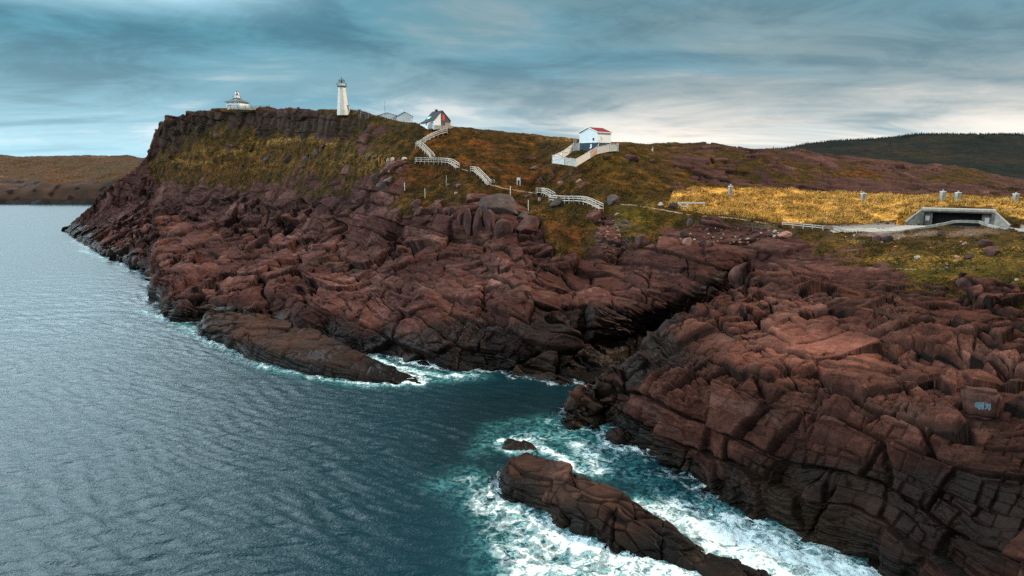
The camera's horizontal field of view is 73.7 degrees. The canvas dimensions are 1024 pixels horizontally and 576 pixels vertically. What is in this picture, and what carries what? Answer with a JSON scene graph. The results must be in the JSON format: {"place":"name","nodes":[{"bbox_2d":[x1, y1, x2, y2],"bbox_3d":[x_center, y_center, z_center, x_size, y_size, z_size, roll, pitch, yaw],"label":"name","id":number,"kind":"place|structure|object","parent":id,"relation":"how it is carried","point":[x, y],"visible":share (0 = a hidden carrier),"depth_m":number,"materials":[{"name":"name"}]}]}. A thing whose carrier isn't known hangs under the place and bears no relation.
{"place":"outdoors","nodes":[
{"label":"outdoors","id":0,"kind":"place"},
{"bbox_2d":[0,154,144,203],"bbox_3d":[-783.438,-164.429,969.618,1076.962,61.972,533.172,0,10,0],"label":"hills","id":1,"kind":"structure","parent":0,"point":[79,179],"depth_m":760.09,"materials":[{"name":"brown plant"}]},
{"bbox_2d":[0,204,880,575],"bbox_3d":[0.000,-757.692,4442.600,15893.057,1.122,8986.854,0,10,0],"label":"sea water","id":2,"kind":"structure","parent":0,"point":[138,436],"depth_m":93.52,"materials":[{"name":"blue liquid"}]},
{"bbox_2d":[197,306,421,384],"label":"rock ledge","id":3,"kind":"object","parent":2,"relation":"in","point":[270,339],"visible":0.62,"depth_m":141.51,"materials":[{"name":"brown stone"}]},
{"bbox_2d":[502,438,536,451],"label":"sea rock","id":4,"kind":"object","parent":2,"relation":"in","point":[510,444],"visible":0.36,"depth_m":97.97,"materials":[{"name":"brown stone"}]},
{"bbox_2d":[551,508,570,528],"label":"sea rock","id":5,"kind":"object","parent":2,"relation":"in","point":[561,520],"visible":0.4,"depth_m":76.75,"materials":[{"name":"brown stone"}]},
{"bbox_2d":[605,427,634,445],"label":"sea rock","id":6,"kind":"object","parent":2,"relation":"in","point":[617,436],"visible":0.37,"depth_m":100.09,"materials":[{"name":"brown stone"}]},
{"bbox_2d":[497,452,771,575],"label":"sea rock","id":7,"kind":"object","parent":2,"relation":"in","point":[616,521],"visible":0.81,"depth_m":74.30,"materials":[{"name":"brown stone"}]},
{"bbox_2d":[0,0,1023,157],"label":"sky","id":8,"kind":"structure","parent":0,"point":[78,77],"materials":[{"name":"blue"}]},
{"bbox_2d":[491,185,535,193],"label":"path","id":9,"kind":"structure","parent":0,"point":[512,189],"depth_m":197.55,"materials":[{"name":"beige gravel"}]},
{"bbox_2d":[61,106,1023,575],"bbox_3d":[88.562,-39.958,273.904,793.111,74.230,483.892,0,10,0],"label":"headland","id":10,"kind":"structure","parent":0,"point":[799,388],"depth_m":143.84,"materials":[{"name":"brown stone"}]},
{"bbox_2d":[225,91,248,107],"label":"old lighthouse","id":11,"kind":"object","parent":10,"relation":"on","point":[237,100],"visible":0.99,"depth_m":332.65,"materials":[{"name":"grey"}]},
{"bbox_2d":[227,105,269,109],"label":"picket fence","id":12,"kind":"object","parent":10,"relation":"on","point":[231,107],"visible":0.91,"depth_m":315.36,"materials":[{"name":"white wood"}]},
{"bbox_2d":[263,155,269,161],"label":"boulder","id":13,"kind":"object","parent":10,"relation":"on","point":[266,158],"visible":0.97,"depth_m":301.74,"materials":[{"name":"grey stone"}]},
{"bbox_2d":[283,155,290,163],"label":"boulder","id":14,"kind":"object","parent":10,"relation":"on","point":[287,159],"visible":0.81,"depth_m":288.11,"materials":[{"name":"grey stone"}]},
{"bbox_2d":[302,156,308,162],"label":"boulder","id":15,"kind":"object","parent":10,"relation":"on","point":[305,158],"visible":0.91,"depth_m":274.83,"materials":[{"name":"grey stone"}]},
{"bbox_2d":[313,150,318,157],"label":"boulder","id":16,"kind":"object","parent":10,"relation":"on","point":[315,153],"visible":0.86,"depth_m":268.93,"materials":[{"name":"grey stone"}]},
{"bbox_2d":[337,77,349,115],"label":"lighthouse","id":17,"kind":"object","parent":10,"relation":"on","point":[343,109],"visible":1,"depth_m":258.11,"materials":[{"name":"white paint"}]},
{"bbox_2d":[371,174,378,181],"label":"boulder","id":18,"kind":"object","parent":10,"relation":"on","point":[373,177],"visible":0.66,"depth_m":223.27,"materials":[{"name":"grey stone"}]},
{"bbox_2d":[376,183,385,190],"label":"boulder","id":19,"kind":"object","parent":10,"relation":"on","point":[380,186],"visible":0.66,"depth_m":217.89,"materials":[{"name":"grey stone"}]},
{"bbox_2d":[383,177,393,185],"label":"boulder","id":20,"kind":"object","parent":10,"relation":"on","point":[387,181],"visible":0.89,"depth_m":215.35,"materials":[{"name":"grey stone"}]},
{"bbox_2d":[377,112,412,121],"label":"outbuilding","id":21,"kind":"structure","parent":10,"relation":"on","point":[404,117],"depth_m":248.31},
{"bbox_2d":[411,199,421,207],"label":"boulder","id":22,"kind":"object","parent":10,"relation":"on","point":[416,203],"visible":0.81,"depth_m":197.99,"materials":[{"name":"stone"}]},
{"bbox_2d":[414,207,423,216],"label":"boulder","id":23,"kind":"object","parent":10,"relation":"on","point":[419,211],"visible":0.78,"depth_m":193.52,"materials":[{"name":"stone"}]},
{"bbox_2d":[417,141,434,158],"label":"boardwalk stairs","id":24,"kind":"structure","parent":10,"relation":"on","point":[429,153],"depth_m":218.24,"materials":[{"name":"grey wood"}]},
{"bbox_2d":[415,128,447,148],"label":"boardwalk stairs","id":25,"kind":"structure","parent":10,"relation":"on","point":[430,136],"depth_m":222.97,"materials":[{"name":"grey wood"}]},
{"bbox_2d":[419,109,452,129],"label":"keepers house","id":26,"kind":"structure","parent":10,"relation":"on","point":[436,119],"depth_m":227.52,"materials":[{"name":"white wood"}]},
{"bbox_2d":[415,157,459,169],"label":"boardwalk","id":27,"kind":"structure","parent":10,"relation":"on","point":[448,160],"depth_m":211.17,"materials":[{"name":"white wood"}]},
{"bbox_2d":[434,203,442,212],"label":"boulder","id":28,"kind":"object","parent":10,"relation":"on","point":[437,207],"visible":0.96,"depth_m":189.26,"materials":[{"name":"brown stone"}]},
{"bbox_2d":[448,207,454,215],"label":"boulder","id":29,"kind":"object","parent":10,"relation":"on","point":[451,211],"visible":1,"depth_m":185.43,"materials":[{"name":"grey stone"}]},
{"bbox_2d":[457,205,463,225],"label":"boulder","id":30,"kind":"object","parent":10,"relation":"on","point":[460,216],"visible":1,"depth_m":183.21,"materials":[{"name":"brown stone"}]},
{"bbox_2d":[463,208,471,235],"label":"boulder","id":31,"kind":"object","parent":10,"relation":"on","point":[467,220],"visible":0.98,"depth_m":182.52,"materials":[{"name":"brown stone"}]},
{"bbox_2d":[473,207,482,232],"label":"boulder","id":32,"kind":"object","parent":10,"relation":"on","point":[478,224],"visible":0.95,"depth_m":180.85,"materials":[{"name":"brown stone"}]},
{"bbox_2d":[470,166,490,184],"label":"boardwalk stairs","id":33,"kind":"structure","parent":10,"relation":"on","point":[479,173],"depth_m":200.25,"materials":[{"name":"white wood"}]},
{"bbox_2d":[479,196,492,213],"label":"boulder","id":34,"kind":"object","parent":10,"relation":"on","point":[485,202],"visible":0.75,"depth_m":183.61,"materials":[{"name":"grey stone"}]},
{"bbox_2d":[483,209,495,231],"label":"boulder","id":35,"kind":"object","parent":10,"relation":"on","point":[489,220],"visible":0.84,"depth_m":179.98,"materials":[{"name":"brown stone"}]},
{"bbox_2d":[488,193,517,214],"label":"boulder","id":36,"kind":"object","parent":10,"relation":"on","point":[504,203],"visible":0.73,"depth_m":185.12,"materials":[{"name":"grey stone"}]},
{"bbox_2d":[494,218,512,238],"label":"boulder","id":37,"kind":"object","parent":10,"relation":"on","point":[503,227],"visible":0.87,"depth_m":177.18,"materials":[{"name":"brown stone"}]},
{"bbox_2d":[518,211,527,218],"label":"boulder","id":38,"kind":"object","parent":10,"relation":"on","point":[522,215],"visible":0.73,"depth_m":183.89,"materials":[{"name":"stone"}]},
{"bbox_2d":[515,215,538,234],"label":"boulder","id":39,"kind":"object","parent":10,"relation":"on","point":[528,224],"visible":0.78,"depth_m":178.13,"materials":[{"name":"stone"}]},
{"bbox_2d":[536,188,554,198],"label":"boardwalk","id":40,"kind":"structure","parent":10,"relation":"on","point":[545,192],"depth_m":194.84,"materials":[{"name":"white wood"}]},
{"bbox_2d":[550,197,563,206],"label":"boulder","id":41,"kind":"object","parent":10,"relation":"on","point":[557,202],"visible":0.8,"depth_m":186.35,"materials":[{"name":"grey stone"}]},
{"bbox_2d":[549,195,603,208],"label":"boardwalk","id":42,"kind":"structure","parent":10,"relation":"on","point":[591,203],"depth_m":180.76,"materials":[{"name":"white wood"}]},
{"bbox_2d":[143,106,1023,309],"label":"heath","id":43,"kind":"object","parent":10,"relation":"on","point":[1001,255],"visible":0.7,"depth_m":187.41,"materials":[{"name":"plant"}]},
{"bbox_2d":[624,154,638,160],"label":"boulder","id":44,"kind":"object","parent":43,"relation":"on","point":[631,157],"visible":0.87,"depth_m":198.37,"materials":[{"name":"brown stone"}]},
{"bbox_2d":[552,142,618,166],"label":"board fence","id":45,"kind":"object","parent":10,"relation":"on","point":[562,159],"visible":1,"depth_m":194.74,"materials":[{"name":"white paint"}]},
{"bbox_2d":[578,127,611,153],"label":"fog signal house","id":46,"kind":"structure","parent":10,"relation":"on","point":[590,138],"depth_m":199.16,"materials":[{"name":"white wood"}]},
{"bbox_2d":[604,154,611,158],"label":"boulder","id":47,"kind":"object","parent":10,"relation":"on","point":[608,156],"visible":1,"depth_m":195.67,"materials":[{"name":"stone"}]},
{"bbox_2d":[607,194,618,204],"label":"boulder","id":48,"kind":"object","parent":10,"relation":"on","point":[612,199],"visible":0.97,"depth_m":176.53,"materials":[{"name":"grey stone"}]},
{"bbox_2d":[635,234,648,247],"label":"boulder","id":49,"kind":"object","parent":10,"relation":"on","point":[642,241],"visible":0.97,"depth_m":158.87,"materials":[{"name":"brown stone"}]},
{"bbox_2d":[669,203,677,208],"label":"boulder","id":50,"kind":"object","parent":10,"relation":"on","point":[673,205],"visible":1,"depth_m":172.75,"materials":[{"name":"stone"}]},
{"bbox_2d":[680,230,687,237],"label":"boulder","id":51,"kind":"object","parent":10,"relation":"on","point":[684,234],"visible":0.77,"depth_m":159.00,"materials":[{"name":"grey stone"}]},
{"bbox_2d":[682,237,691,244],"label":"boulder","id":52,"kind":"object","parent":10,"relation":"on","point":[687,241],"visible":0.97,"depth_m":154.95,"materials":[{"name":"stone"}]},
{"bbox_2d":[686,218,692,225],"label":"boulder","id":53,"kind":"object","parent":10,"relation":"on","point":[689,222],"visible":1,"depth_m":167.46,"materials":[{"name":"grey stone"}]},
{"bbox_2d":[678,202,704,206],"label":"barrier panel","id":54,"kind":"object","parent":10,"relation":"on","point":[690,202],"visible":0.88,"depth_m":171.77,"materials":[{"name":"white paint"}]},
{"bbox_2d":[728,184,732,195],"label":"vent shaft","id":55,"kind":"object","parent":10,"relation":"on","point":[730,189],"visible":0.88,"depth_m":182.08,"materials":[{"name":"concrete"}]},
{"bbox_2d":[777,231,792,237],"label":"boulder","id":56,"kind":"object","parent":10,"relation":"on","point":[786,234],"visible":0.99,"depth_m":154.17,"materials":[{"name":"pink stone"}]},
{"bbox_2d":[782,222,856,232],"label":"guard rail","id":57,"kind":"object","parent":10,"relation":"on","point":[817,227],"visible":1,"depth_m":154.60,"materials":[{"name":"white wood"}]},
{"bbox_2d":[669,186,1023,224],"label":"grass","id":58,"kind":"structure","parent":10,"relation":"on","point":[832,214],"depth_m":171.13,"materials":[{"name":"plant"}]},
{"bbox_2d":[860,192,866,200],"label":"vent shaft","id":59,"kind":"object","parent":10,"relation":"on","point":[863,196],"visible":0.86,"depth_m":178.44,"materials":[{"name":"concrete"}]},
{"bbox_2d":[872,235,881,240],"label":"boulder","id":60,"kind":"object","parent":10,"relation":"on","point":[877,237],"visible":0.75,"depth_m":145.93,"materials":[{"name":"brown stone"}]},
{"bbox_2d":[881,236,893,242],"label":"boulder","id":61,"kind":"object","parent":10,"relation":"on","point":[885,239],"visible":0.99,"depth_m":142.93,"materials":[{"name":"grey stone"}]},
{"bbox_2d":[937,231,944,235],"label":"boulder","id":62,"kind":"object","parent":10,"relation":"on","point":[941,233],"visible":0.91,"depth_m":142.64,"materials":[{"name":"brown stone"}]},
{"bbox_2d":[939,189,945,200],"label":"vent shaft","id":63,"kind":"object","parent":10,"relation":"on","point":[942,195],"visible":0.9,"depth_m":168.83,"materials":[{"name":"concrete"}]},
{"bbox_2d":[905,207,1010,227],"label":"bunker","id":64,"kind":"object","parent":10,"relation":"on","point":[928,215],"visible":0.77,"depth_m":158.28,"materials":[{"name":"concrete"}]},
{"bbox_2d":[954,191,961,199],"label":"vent shaft","id":65,"kind":"object","parent":10,"relation":"on","point":[957,195],"visible":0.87,"depth_m":168.16,"materials":[{"name":"concrete"}]},
{"bbox_2d":[955,277,971,289],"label":"boulder","id":66,"kind":"object","parent":10,"relation":"on","point":[962,283],"visible":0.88,"depth_m":113.24,"materials":[{"name":"brown stone"}]},
{"bbox_2d":[909,220,1023,231],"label":"kerb","id":67,"kind":"structure","parent":10,"relation":"on","point":[963,221],"depth_m":148.31,"materials":[{"name":"concrete"}]},
{"bbox_2d":[963,254,973,258],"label":"boulder","id":68,"kind":"object","parent":10,"relation":"on","point":[968,256],"visible":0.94,"depth_m":125.39,"materials":[{"name":"grey stone"}]},
{"bbox_2d":[961,386,1001,419],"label":"painted boulder","id":69,"kind":"object","parent":10,"relation":"on","point":[983,403],"visible":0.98,"depth_m":67.47,"materials":[{"name":"brown stone"}]},
{"bbox_2d":[978,239,992,246],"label":"boulder","id":70,"kind":"object","parent":10,"relation":"on","point":[983,242],"visible":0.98,"depth_m":132.14,"materials":[{"name":"brown stone"}]},
{"bbox_2d":[985,246,1000,255],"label":"boulder","id":71,"kind":"object","parent":10,"relation":"on","point":[991,251],"visible":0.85,"depth_m":126.16,"materials":[{"name":"brown stone"}]},
{"bbox_2d":[1012,192,1018,200],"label":"vent shaft","id":72,"kind":"object","parent":10,"relation":"on","point":[1015,196],"visible":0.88,"depth_m":166.32,"materials":[{"name":"concrete"}]},
{"bbox_2d":[620,204,774,224],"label":"path","id":73,"kind":"structure","parent":0,"point":[686,214],"depth_m":171.48,"materials":[{"name":"beige gravel"}]},
{"bbox_2d":[830,225,927,232],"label":"road","id":74,"kind":"structure","parent":0,"point":[905,227],"depth_m":153.94,"materials":[{"name":"grey concrete"}]},
{"bbox_2d":[781,134,1023,179],"bbox_3d":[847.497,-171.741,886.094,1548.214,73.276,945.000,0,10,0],"label":"wooded hills","id":75,"kind":"structure","parent":0,"point":[994,151],"depth_m":874.18,"materials":[{"name":"green plant"}]},
{"bbox_2d":[764,132,1023,176],"bbox_3d":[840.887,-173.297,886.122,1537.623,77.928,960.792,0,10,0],"label":"forest","id":76,"kind":"object","parent":75,"relation":"on","point":[952,133],"visible":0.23,"depth_m":1040.87,"materials":[{"name":"green plant"}]}
]}

